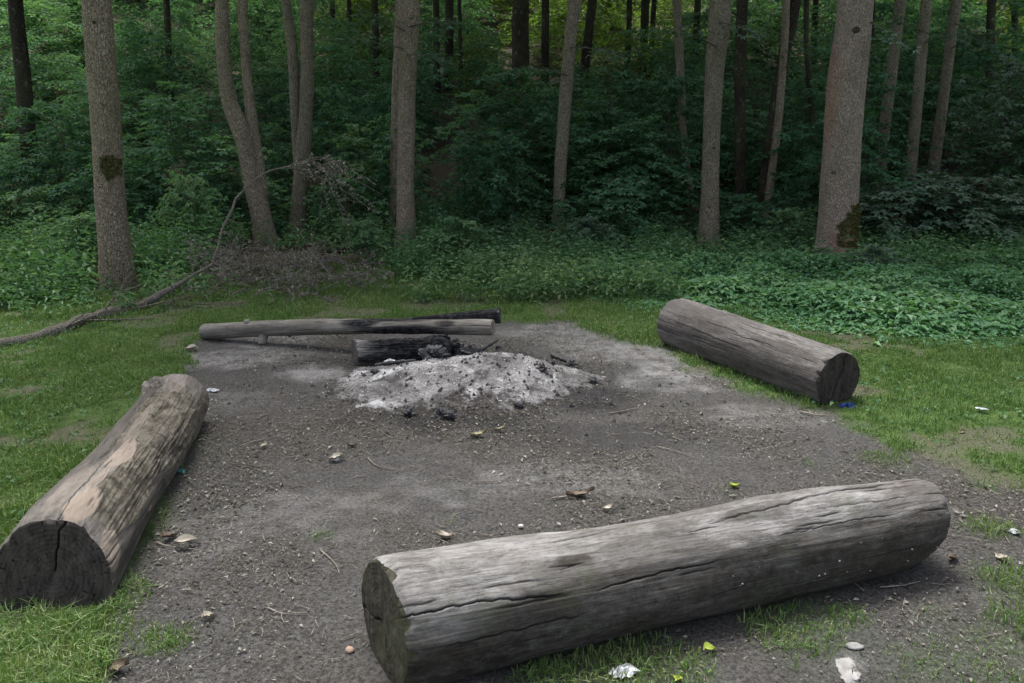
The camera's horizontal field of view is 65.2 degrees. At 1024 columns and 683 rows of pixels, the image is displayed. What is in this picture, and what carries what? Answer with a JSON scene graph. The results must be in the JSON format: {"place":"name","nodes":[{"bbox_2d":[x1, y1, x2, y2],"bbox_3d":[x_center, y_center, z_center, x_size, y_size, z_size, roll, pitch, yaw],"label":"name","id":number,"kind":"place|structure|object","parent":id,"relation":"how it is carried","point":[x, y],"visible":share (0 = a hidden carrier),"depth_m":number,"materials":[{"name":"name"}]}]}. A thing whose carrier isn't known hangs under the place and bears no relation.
{"place":"outdoors","nodes":[
{"label":"outdoors","id":0,"kind":"place"},
{"bbox_2d":[0,0,1023,682],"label":"ground","id":1,"kind":"structure","parent":0,"point":[434,500],"depth_m":3.80,"materials":[{"name":"soil"}]},
{"bbox_2d":[7,0,41,201],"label":"tree","id":2,"kind":"object","parent":1,"relation":"on","point":[22,71],"visible":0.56,"depth_m":12.63,"materials":[{"name":"brown plant"}]},
{"bbox_2d":[0,184,72,249],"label":"shrub","id":3,"kind":"object","parent":1,"relation":"on","point":[30,193],"visible":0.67,"depth_m":10.27,"materials":[{"name":"green plant"}]},
{"bbox_2d":[0,102,147,215],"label":"shrub","id":4,"kind":"object","parent":1,"relation":"on","point":[31,116],"visible":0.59,"depth_m":11.86,"materials":[{"name":"green plant"}]},
{"bbox_2d":[41,211,152,267],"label":"shrub","id":5,"kind":"object","parent":1,"relation":"on","point":[84,221],"visible":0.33,"depth_m":9.12,"materials":[{"name":"green plant"}]},
{"bbox_2d":[0,374,209,610],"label":"log","id":6,"kind":"object","parent":1,"relation":"on","point":[77,531],"visible":0.93,"depth_m":2.92,"materials":[{"name":"wood"}]},
{"bbox_2d":[81,0,141,292],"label":"tree","id":7,"kind":"object","parent":1,"relation":"on","point":[115,249],"visible":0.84,"depth_m":7.74,"materials":[{"name":"brown plant"}]},
{"bbox_2d":[108,656,129,674],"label":"fallen leaf","id":8,"kind":"object","parent":1,"relation":"on","point":[123,661],"visible":0.94,"depth_m":2.43,"materials":[{"name":"plant"}]},
{"bbox_2d":[85,95,244,228],"bbox_3d":[-4.908,-2.487,11.441,2.098,1.992,2.608,0,15,0],"label":"shrub","id":9,"kind":"object","parent":1,"relation":"on","point":[158,117],"visible":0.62,"depth_m":11.45,"materials":[{"name":"green plant"}]},
{"bbox_2d":[160,531,176,536],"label":"fallen leaf","id":10,"kind":"object","parent":1,"relation":"on","point":[165,534],"visible":1,"depth_m":3.22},
{"bbox_2d":[163,0,174,101],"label":"tree","id":11,"kind":"object","parent":1,"relation":"on","point":[167,17],"visible":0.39,"depth_m":18.20,"materials":[{"name":"brown plant"}]},
{"bbox_2d":[155,541,199,549],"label":"twig","id":12,"kind":"object","parent":1,"relation":"on","point":[174,546],"visible":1,"depth_m":3.14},
{"bbox_2d":[173,534,200,544],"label":"fallen leaf","id":13,"kind":"object","parent":1,"relation":"on","point":[189,538],"visible":1,"depth_m":3.16,"materials":[{"name":"plant"}]},
{"bbox_2d":[184,344,198,350],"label":"fallen leaf","id":14,"kind":"object","parent":1,"relation":"on","point":[193,346],"visible":0.95,"depth_m":5.91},
{"bbox_2d":[147,167,243,247],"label":"shrub","id":15,"kind":"object","parent":1,"relation":"on","point":[175,196],"visible":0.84,"depth_m":10.17,"materials":[{"name":"green plant"}]},
{"bbox_2d":[0,149,398,346],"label":"fallen branch","id":16,"kind":"object","parent":1,"relation":"on","point":[232,258],"visible":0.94,"depth_m":7.86,"materials":[{"name":"brown plant"}]},
{"bbox_2d":[201,610,215,616],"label":"fallen leaf","id":17,"kind":"object","parent":1,"relation":"on","point":[205,613],"visible":1,"depth_m":2.68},
{"bbox_2d":[0,176,469,309],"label":"nettle undergrowth","id":18,"kind":"object","parent":1,"relation":"on","point":[50,276],"visible":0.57,"depth_m":8.82,"materials":[{"name":"green plant"}]},
{"bbox_2d":[215,0,277,246],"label":"tree","id":19,"kind":"object","parent":1,"relation":"on","point":[246,135],"visible":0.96,"depth_m":10.67,"materials":[{"name":"brown plant"}]},
{"bbox_2d":[272,216,298,238],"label":"shrub","id":20,"kind":"object","parent":1,"relation":"on","point":[277,227],"visible":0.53,"depth_m":11.42,"materials":[{"name":"green plant"}]},
{"bbox_2d":[281,0,313,235],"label":"tree","id":21,"kind":"object","parent":1,"relation":"on","point":[301,89],"visible":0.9,"depth_m":11.39,"materials":[{"name":"grey plant"}]},
{"bbox_2d":[265,83,386,221],"bbox_3d":[-2.978,-3.062,12.915,1.966,2.168,2.346,-5,16,-17],"label":"shrub","id":22,"kind":"object","parent":1,"relation":"on","point":[326,123],"visible":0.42,"depth_m":12.77,"materials":[{"name":"green plant"}]},
{"bbox_2d":[330,1,336,68],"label":"tree","id":23,"kind":"object","parent":1,"relation":"on","point":[332,11],"visible":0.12,"depth_m":21.76,"materials":[{"name":"brown plant"}]},
{"bbox_2d":[328,451,344,460],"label":"fallen leaf","id":24,"kind":"object","parent":1,"relation":"on","point":[337,454],"visible":1,"depth_m":3.97,"materials":[{"name":"plant"}]},
{"bbox_2d":[315,245,359,255],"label":"dead branch","id":25,"kind":"object","parent":1,"relation":"on","point":[328,251],"visible":0.29,"depth_m":10.07,"materials":[{"name":"wood"}]},
{"bbox_2d":[199,318,494,344],"bbox_3d":[-1.273,-0.077,5.923,2.377,0.206,0.148,-1,14,16],"label":"log","id":26,"kind":"object","parent":1,"relation":"on","point":[262,331],"visible":1,"depth_m":5.87,"materials":[{"name":"grey wood"}]},
{"bbox_2d":[299,123,396,227],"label":"shrub","id":27,"kind":"object","parent":1,"relation":"on","point":[357,164],"visible":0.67,"depth_m":11.50,"materials":[{"name":"green plant"}]},
{"bbox_2d":[347,0,354,86],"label":"tree","id":28,"kind":"object","parent":1,"relation":"on","point":[349,11],"visible":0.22,"depth_m":19.69,"materials":[{"name":"brown plant"}]},
{"bbox_2d":[331,216,398,261],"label":"shrub","id":29,"kind":"object","parent":1,"relation":"on","point":[362,237],"visible":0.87,"depth_m":9.62,"materials":[{"name":"green plant"}]},
{"bbox_2d":[371,0,380,92],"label":"tree","id":30,"kind":"object","parent":1,"relation":"on","point":[375,28],"visible":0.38,"depth_m":18.77,"materials":[{"name":"brown plant"}]},
{"bbox_2d":[313,0,467,248],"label":"tree","id":31,"kind":"object","parent":1,"relation":"on","point":[409,21],"visible":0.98,"depth_m":10.38,"materials":[{"name":"brown plant"}]},
{"bbox_2d":[388,0,398,233],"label":"tree","id":32,"kind":"object","parent":1,"relation":"on","point":[394,126],"visible":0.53,"depth_m":11.44,"materials":[{"name":"brown plant"}]},
{"bbox_2d":[351,335,451,365],"bbox_3d":[-0.780,0.060,5.641,0.702,0.202,0.194,-3,15,-10],"label":"log","id":33,"kind":"object","parent":1,"relation":"on","point":[368,351],"visible":0.82,"depth_m":5.57,"materials":[{"name":"wood"}]},
{"bbox_2d":[403,407,416,417],"bbox_3d":[-0.587,0.414,4.600,0.086,0.070,0.103,1,15,3],"label":"charred lump","id":34,"kind":"object","parent":1,"relation":"on","point":[409,412],"visible":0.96,"depth_m":4.58,"materials":[{"name":"wood"}]},
{"bbox_2d":[433,0,440,103],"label":"tree","id":35,"kind":"object","parent":1,"relation":"on","point":[436,15],"visible":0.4,"depth_m":18.26,"materials":[{"name":"brown plant"}]},
{"bbox_2d":[436,529,452,538],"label":"fallen leaf","id":36,"kind":"object","parent":1,"relation":"on","point":[442,534],"visible":1,"depth_m":3.22,"materials":[{"name":"plant"}]},
{"bbox_2d":[434,407,455,420],"bbox_3d":[-0.377,0.418,4.545,0.130,0.090,0.083,2,15,9],"label":"charred lump","id":37,"kind":"object","parent":1,"relation":"on","point":[446,414],"visible":0.94,"depth_m":4.53,"materials":[{"name":"wood"}]},
{"bbox_2d":[444,0,453,90],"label":"tree","id":38,"kind":"object","parent":1,"relation":"on","point":[449,12],"visible":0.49,"depth_m":19.01,"materials":[{"name":"brown plant"}]},
{"bbox_2d":[411,308,500,323],"bbox_3d":[-0.402,-0.172,5.723,0.645,0.111,0.106,-2,15,4],"label":"log","id":39,"kind":"object","parent":1,"relation":"on","point":[494,314],"visible":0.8,"depth_m":5.68,"materials":[{"name":"wood"}]},
{"bbox_2d":[413,215,505,259],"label":"shrub","id":40,"kind":"object","parent":1,"relation":"on","point":[456,220],"visible":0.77,"depth_m":9.45,"materials":[{"name":"green plant"}]},
{"bbox_2d":[457,0,463,101],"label":"tree","id":41,"kind":"object","parent":1,"relation":"on","point":[459,28],"visible":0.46,"depth_m":18.23,"materials":[{"name":"brown plant"}]},
{"bbox_2d":[298,352,627,420],"bbox_3d":[-0.306,0.199,5.083,2.333,0.215,1.369,0,15,0],"label":"ash debris","id":42,"kind":"object","parent":1,"relation":"on","point":[459,377],"visible":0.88,"depth_m":5.06,"materials":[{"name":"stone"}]},
{"bbox_2d":[325,352,609,415],"bbox_3d":[-0.289,0.198,5.164,2.097,0.251,1.386,0,15,0],"label":"ash heap","id":43,"kind":"object","parent":1,"relation":"on","point":[451,399],"visible":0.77,"depth_m":4.94,"materials":[{"name":"grey"}]},
{"bbox_2d":[375,359,415,366],"bbox_3d":[-0.786,0.144,5.399,0.330,0.097,0.032,7,17,25],"label":"charred stick","id":44,"kind":"object","parent":43,"relation":"on","point":[390,362],"visible":0.96,"depth_m":5.39,"materials":[{"name":"wood"}]},
{"bbox_2d":[418,344,451,359],"bbox_3d":[-0.542,0.104,5.554,0.183,0.160,0.286,9,17,29],"label":"charred lump","id":45,"kind":"object","parent":43,"relation":"on","point":[436,351],"visible":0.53,"depth_m":5.50,"materials":[{"name":"wood"}]},
{"bbox_2d":[451,338,468,354],"bbox_3d":[-0.452,0.064,5.800,0.339,0.189,0.224,0,15,0],"label":"charred lump","id":46,"kind":"object","parent":43,"relation":"on","point":[456,346],"visible":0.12,"depth_m":5.75,"materials":[{"name":"wood"}]},
{"bbox_2d":[452,345,480,355],"bbox_3d":[-0.309,0.090,5.648,0.215,0.130,0.179,9,17,30],"label":"charred lump","id":47,"kind":"object","parent":43,"relation":"on","point":[468,350],"visible":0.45,"depth_m":5.59,"materials":[{"name":"wood"}]},
{"bbox_2d":[478,339,497,350],"bbox_3d":[-0.199,0.045,5.824,0.043,0.050,0.384,7,17,25],"label":"charred stick","id":48,"kind":"object","parent":43,"relation":"on","point":[486,346],"visible":0.69,"depth_m":5.84,"materials":[{"name":"wood"}]},
{"bbox_2d":[536,362,547,374],"bbox_3d":[0.192,0.176,5.072,0.071,0.079,0.094,-12,19,-38],"label":"charred lump","id":49,"kind":"object","parent":43,"relation":"on","point":[541,367],"visible":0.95,"depth_m":5.05,"materials":[{"name":"wood"}]},
{"bbox_2d":[587,376,598,383],"bbox_3d":[0.513,0.255,5.141,0.063,0.061,0.095,-8,17,-27],"label":"charred lump","id":50,"kind":"object","parent":43,"relation":"on","point":[592,380],"visible":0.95,"depth_m":5.12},
{"bbox_2d":[470,428,486,436],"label":"fallen leaf","id":51,"kind":"object","parent":1,"relation":"on","point":[475,434],"visible":1,"depth_m":4.28,"materials":[{"name":"plant"}]},
{"bbox_2d":[219,341,742,458],"bbox_3d":[-0.370,0.180,5.161,3.595,0.226,2.465,0,15,0],"label":"charcoal debris","id":52,"kind":"object","parent":1,"relation":"on","point":[496,400],"visible":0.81,"depth_m":4.91,"materials":[{"name":"wood"}]},
{"bbox_2d":[441,127,567,241],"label":"shrub","id":53,"kind":"object","parent":1,"relation":"on","point":[495,171],"visible":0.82,"depth_m":11.22,"materials":[{"name":"green plant"}]},
{"bbox_2d":[0,0,1023,241],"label":"slope undergrowth","id":54,"kind":"object","parent":1,"relation":"on","point":[137,57],"visible":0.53,"depth_m":15.50,"materials":[{"name":"green plant"}]},
{"bbox_2d":[0,251,1023,682],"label":"grass","id":55,"kind":"structure","parent":1,"relation":"on","point":[84,647],"depth_m":4.89,"materials":[{"name":"plant"}]},
{"bbox_2d":[0,220,1023,319],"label":"loose undergrowth","id":56,"kind":"object","parent":1,"relation":"on","point":[471,287],"visible":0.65,"depth_m":8.14,"materials":[{"name":"green plant"}]},
{"bbox_2d":[0,271,1023,515],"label":"clover plants","id":57,"kind":"object","parent":1,"relation":"on","point":[476,299],"visible":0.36,"depth_m":5.05,"materials":[{"name":"green plant"}]},
{"bbox_2d":[511,0,529,121],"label":"tree","id":58,"kind":"object","parent":1,"relation":"on","point":[520,33],"visible":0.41,"depth_m":16.81,"materials":[{"name":"brown plant"}]},
{"bbox_2d":[444,62,598,207],"bbox_3d":[0.218,-3.094,12.317,2.463,2.277,2.064,14,20,41],"label":"shrub","id":59,"kind":"object","parent":1,"relation":"on","point":[525,100],"visible":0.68,"depth_m":12.05,"materials":[{"name":"green plant"}]},
{"bbox_2d":[541,0,548,86],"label":"tree","id":60,"kind":"object","parent":1,"relation":"on","point":[545,38],"visible":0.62,"depth_m":18.09,"materials":[{"name":"brown plant"}]},
{"bbox_2d":[389,230,733,302],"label":"pale undergrowth","id":61,"kind":"object","parent":1,"relation":"on","point":[557,268],"visible":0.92,"depth_m":7.81,"materials":[{"name":"green plant"}]},
{"bbox_2d":[550,353,577,364],"bbox_3d":[0.378,0.128,5.675,0.043,0.035,0.294,-11,18,-36],"label":"charred stick","id":62,"kind":"object","parent":1,"relation":"on","point":[554,355],"visible":0.91,"depth_m":5.70,"materials":[{"name":"wood"}]},
{"bbox_2d":[505,0,635,229],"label":"tree","id":63,"kind":"object","parent":1,"relation":"on","point":[566,87],"visible":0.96,"depth_m":11.16,"materials":[{"name":"grey plant"}]},
{"bbox_2d":[566,486,594,496],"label":"fallen leaf","id":64,"kind":"object","parent":1,"relation":"on","point":[581,493],"visible":1,"depth_m":3.58,"materials":[{"name":"plant"}]},
{"bbox_2d":[578,0,596,93],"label":"tree","id":65,"kind":"object","parent":1,"relation":"on","point":[589,24],"visible":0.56,"depth_m":18.11,"materials":[{"name":"brown plant"}]},
{"bbox_2d":[561,215,631,248],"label":"shrub","id":66,"kind":"object","parent":1,"relation":"on","point":[588,221],"visible":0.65,"depth_m":10.17,"materials":[{"name":"green plant"}]},
{"bbox_2d":[541,65,689,203],"bbox_3d":[1.692,-3.120,12.460,2.395,2.201,2.902,2,15,8],"label":"shrub","id":67,"kind":"object","parent":1,"relation":"on","point":[596,92],"visible":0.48,"depth_m":12.11,"materials":[{"name":"green plant"}]},
{"bbox_2d":[545,168,696,247],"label":"shrub","id":68,"kind":"object","parent":1,"relation":"on","point":[620,191],"visible":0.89,"depth_m":10.94,"materials":[{"name":"green plant"}]},
{"bbox_2d":[609,662,639,679],"bbox_3d":[0.339,0.992,2.421,0.086,0.022,0.058,-8,17,-28],"label":"crumpled tissue","id":69,"kind":"object","parent":1,"relation":"on","point":[622,669],"visible":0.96,"depth_m":2.42,"materials":[{"name":"white paper"}]},
{"bbox_2d":[625,0,631,80],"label":"tree","id":70,"kind":"object","parent":1,"relation":"on","point":[629,15],"visible":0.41,"depth_m":18.77,"materials":[{"name":"brown plant"}]},
{"bbox_2d":[638,0,649,78],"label":"tree","id":71,"kind":"object","parent":1,"relation":"on","point":[645,5],"visible":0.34,"depth_m":19.55,"materials":[{"name":"brown plant"}]},
{"bbox_2d":[648,0,656,76],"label":"tree","id":72,"kind":"object","parent":1,"relation":"on","point":[653,11],"visible":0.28,"depth_m":20.02,"materials":[{"name":"brown plant"}]},
{"bbox_2d":[361,479,950,682],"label":"log","id":73,"kind":"object","parent":1,"relation":"on","point":[449,613],"visible":0.99,"depth_m":2.52,"materials":[{"name":"wood"}]},
{"bbox_2d":[313,0,1023,105],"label":"crest foliage","id":74,"kind":"object","parent":1,"relation":"on","point":[558,8],"visible":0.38,"depth_m":21.13,"materials":[{"name":"green plant"}]},
{"bbox_2d":[610,69,733,210],"bbox_3d":[2.513,-3.049,12.344,2.111,2.168,1.769,4,15,13],"label":"shrub","id":75,"kind":"object","parent":1,"relation":"on","point":[671,87],"visible":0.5,"depth_m":12.11,"materials":[{"name":"green plant"}]},
{"bbox_2d":[672,0,697,210],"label":"tree","id":76,"kind":"object","parent":1,"relation":"on","point":[677,23],"visible":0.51,"depth_m":11.99,"materials":[{"name":"grey plant"}]},
{"bbox_2d":[691,0,700,98],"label":"tree","id":77,"kind":"object","parent":1,"relation":"on","point":[697,5],"visible":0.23,"depth_m":17.92,"materials":[{"name":"brown plant"}]},
{"bbox_2d":[372,178,1023,280],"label":"margin undergrowth","id":78,"kind":"object","parent":1,"relation":"on","point":[756,245],"visible":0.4,"depth_m":9.98,"materials":[{"name":"green plant"}]},
{"bbox_2d":[703,642,715,650],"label":"fallen leaf","id":79,"kind":"object","parent":1,"relation":"on","point":[707,646],"visible":1,"depth_m":2.53,"materials":[{"name":"plant"}]},
{"bbox_2d":[651,0,778,248],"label":"tree","id":80,"kind":"object","parent":1,"relation":"on","point":[718,28],"visible":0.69,"depth_m":10.32,"materials":[{"name":"grey plant"}]},
{"bbox_2d":[733,0,748,221],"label":"tree","id":81,"kind":"object","parent":1,"relation":"on","point":[739,107],"visible":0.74,"depth_m":11.63,"materials":[{"name":"brown plant"}]},
{"bbox_2d":[471,247,1023,349],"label":"ground cover","id":82,"kind":"object","parent":1,"relation":"on","point":[924,303],"visible":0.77,"depth_m":7.36,"materials":[{"name":"green plant"}]},
{"bbox_2d":[717,190,789,240],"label":"shrub","id":83,"kind":"object","parent":1,"relation":"on","point":[742,203],"visible":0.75,"depth_m":11.01,"materials":[{"name":"green plant"}]},
{"bbox_2d":[657,298,859,404],"bbox_3d":[1.598,0.041,5.423,0.386,0.382,1.582,-7,17,-25],"label":"log","id":84,"kind":"object","parent":1,"relation":"on","point":[824,374],"visible":0.94,"depth_m":5.11,"materials":[{"name":"wood"}]},
{"bbox_2d":[762,0,789,227],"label":"tree","id":85,"kind":"object","parent":1,"relation":"on","point":[775,143],"visible":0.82,"depth_m":11.34,"materials":[{"name":"brown plant"}]},
{"bbox_2d":[751,206,817,250],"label":"shrub","id":86,"kind":"object","parent":1,"relation":"on","point":[785,216],"visible":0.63,"depth_m":9.87,"materials":[{"name":"green plant"}]},
{"bbox_2d":[752,0,825,227],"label":"tree","id":87,"kind":"object","parent":1,"relation":"on","point":[795,5],"visible":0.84,"depth_m":11.39,"materials":[{"name":"brown plant"}]},
{"bbox_2d":[746,76,877,216],"bbox_3d":[4.591,-2.986,12.328,2.246,2.097,1.807,-8,17,-27],"label":"shrub","id":88,"kind":"object","parent":1,"relation":"on","point":[816,82],"visible":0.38,"depth_m":12.08,"materials":[{"name":"green plant"}]},
{"bbox_2d":[803,0,820,217],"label":"tree","id":89,"kind":"object","parent":1,"relation":"on","point":[807,58],"visible":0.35,"depth_m":11.72,"materials":[{"name":"brown plant"}]},
{"bbox_2d":[810,0,818,76],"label":"tree","id":90,"kind":"object","parent":1,"relation":"on","point":[815,3],"visible":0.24,"depth_m":19.16,"materials":[{"name":"brown plant"}]},
{"bbox_2d":[835,657,861,682],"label":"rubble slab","id":91,"kind":"object","parent":1,"relation":"on","point":[846,672],"depth_m":2.43,"materials":[{"name":"stone"}]},
{"bbox_2d":[838,402,860,407],"bbox_3d":[1.979,0.376,4.693,0.134,0.033,0.066,0,15,0],"label":"cloth scrap","id":92,"kind":"object","parent":1,"relation":"on","point":[848,405],"visible":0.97,"depth_m":4.69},
{"bbox_2d":[846,642,863,649],"bbox_3d":[1.092,0.969,2.547,0.057,0.019,0.036,0,15,0],"label":"stone","id":93,"kind":"object","parent":1,"relation":"on","point":[854,646],"visible":1,"depth_m":2.54,"materials":[{"name":"stone"}]},
{"bbox_2d":[795,71,920,209],"bbox_3d":[5.550,-3.171,12.682,1.807,2.097,2.246,9,17,31],"label":"shrub","id":94,"kind":"object","parent":1,"relation":"on","point":[888,145],"visible":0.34,"depth_m":12.23,"materials":[{"name":"green plant"}]},
{"bbox_2d":[813,0,921,262],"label":"tree","id":95,"kind":"object","parent":1,"relation":"on","point":[839,213],"visible":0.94,"depth_m":8.94,"materials":[{"name":"grey plant"}]},
{"bbox_2d":[865,0,874,119],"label":"tree","id":96,"kind":"object","parent":1,"relation":"on","point":[872,40],"visible":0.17,"depth_m":16.97,"materials":[{"name":"brown plant"}]},
{"bbox_2d":[836,243,909,266],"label":"shrub","id":97,"kind":"object","parent":1,"relation":"on","point":[870,258],"visible":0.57,"depth_m":8.37,"materials":[{"name":"green plant"}]},
{"bbox_2d":[870,0,906,194],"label":"tree","id":98,"kind":"object","parent":1,"relation":"on","point":[893,61],"visible":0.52,"depth_m":12.88,"materials":[{"name":"grey plant"}]},
{"bbox_2d":[804,170,1018,249],"bbox_3d":[5.144,-1.769,10.788,2.737,1.009,2.328,-6,16,-21],"label":"shrub","id":99,"kind":"object","parent":1,"relation":"on","point":[905,194],"visible":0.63,"depth_m":10.48,"materials":[{"name":"green plant"}]},
{"bbox_2d":[872,0,975,208],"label":"tree","id":100,"kind":"object","parent":1,"relation":"on","point":[916,107],"visible":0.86,"depth_m":12.13,"materials":[{"name":"grey plant"}]},
{"bbox_2d":[865,172,1023,245],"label":"shrub","id":101,"kind":"object","parent":1,"relation":"on","point":[970,185],"visible":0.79,"depth_m":10.52,"materials":[{"name":"green plant"}]},
{"bbox_2d":[909,60,1023,220],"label":"shrub","id":102,"kind":"object","parent":1,"relation":"on","point":[1003,102],"visible":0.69,"depth_m":11.95,"materials":[{"name":"green plant"}]},
{"bbox_2d":[923,0,1022,190],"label":"tree","id":103,"kind":"object","parent":1,"relation":"on","point":[935,155],"visible":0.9,"depth_m":12.99,"materials":[{"name":"grey plant"}]},
{"bbox_2d":[983,0,995,132],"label":"tree","id":104,"kind":"object","parent":1,"relation":"on","point":[991,11],"visible":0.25,"depth_m":16.10,"materials":[{"name":"brown plant"}]},
{"bbox_2d":[993,550,1007,560],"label":"fallen leaf","id":105,"kind":"object","parent":1,"relation":"on","point":[1001,555],"visible":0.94,"depth_m":3.07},
{"bbox_2d":[1011,0,1018,89],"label":"tree","id":106,"kind":"object","parent":1,"relation":"on","point":[1014,19],"visible":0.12,"depth_m":19.07,"materials":[{"name":"brown plant"}]},
{"bbox_2d":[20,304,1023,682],"bbox_3d":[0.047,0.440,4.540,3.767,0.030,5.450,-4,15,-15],"label":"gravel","id":107,"kind":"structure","parent":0,"point":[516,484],"depth_m":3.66,"materials":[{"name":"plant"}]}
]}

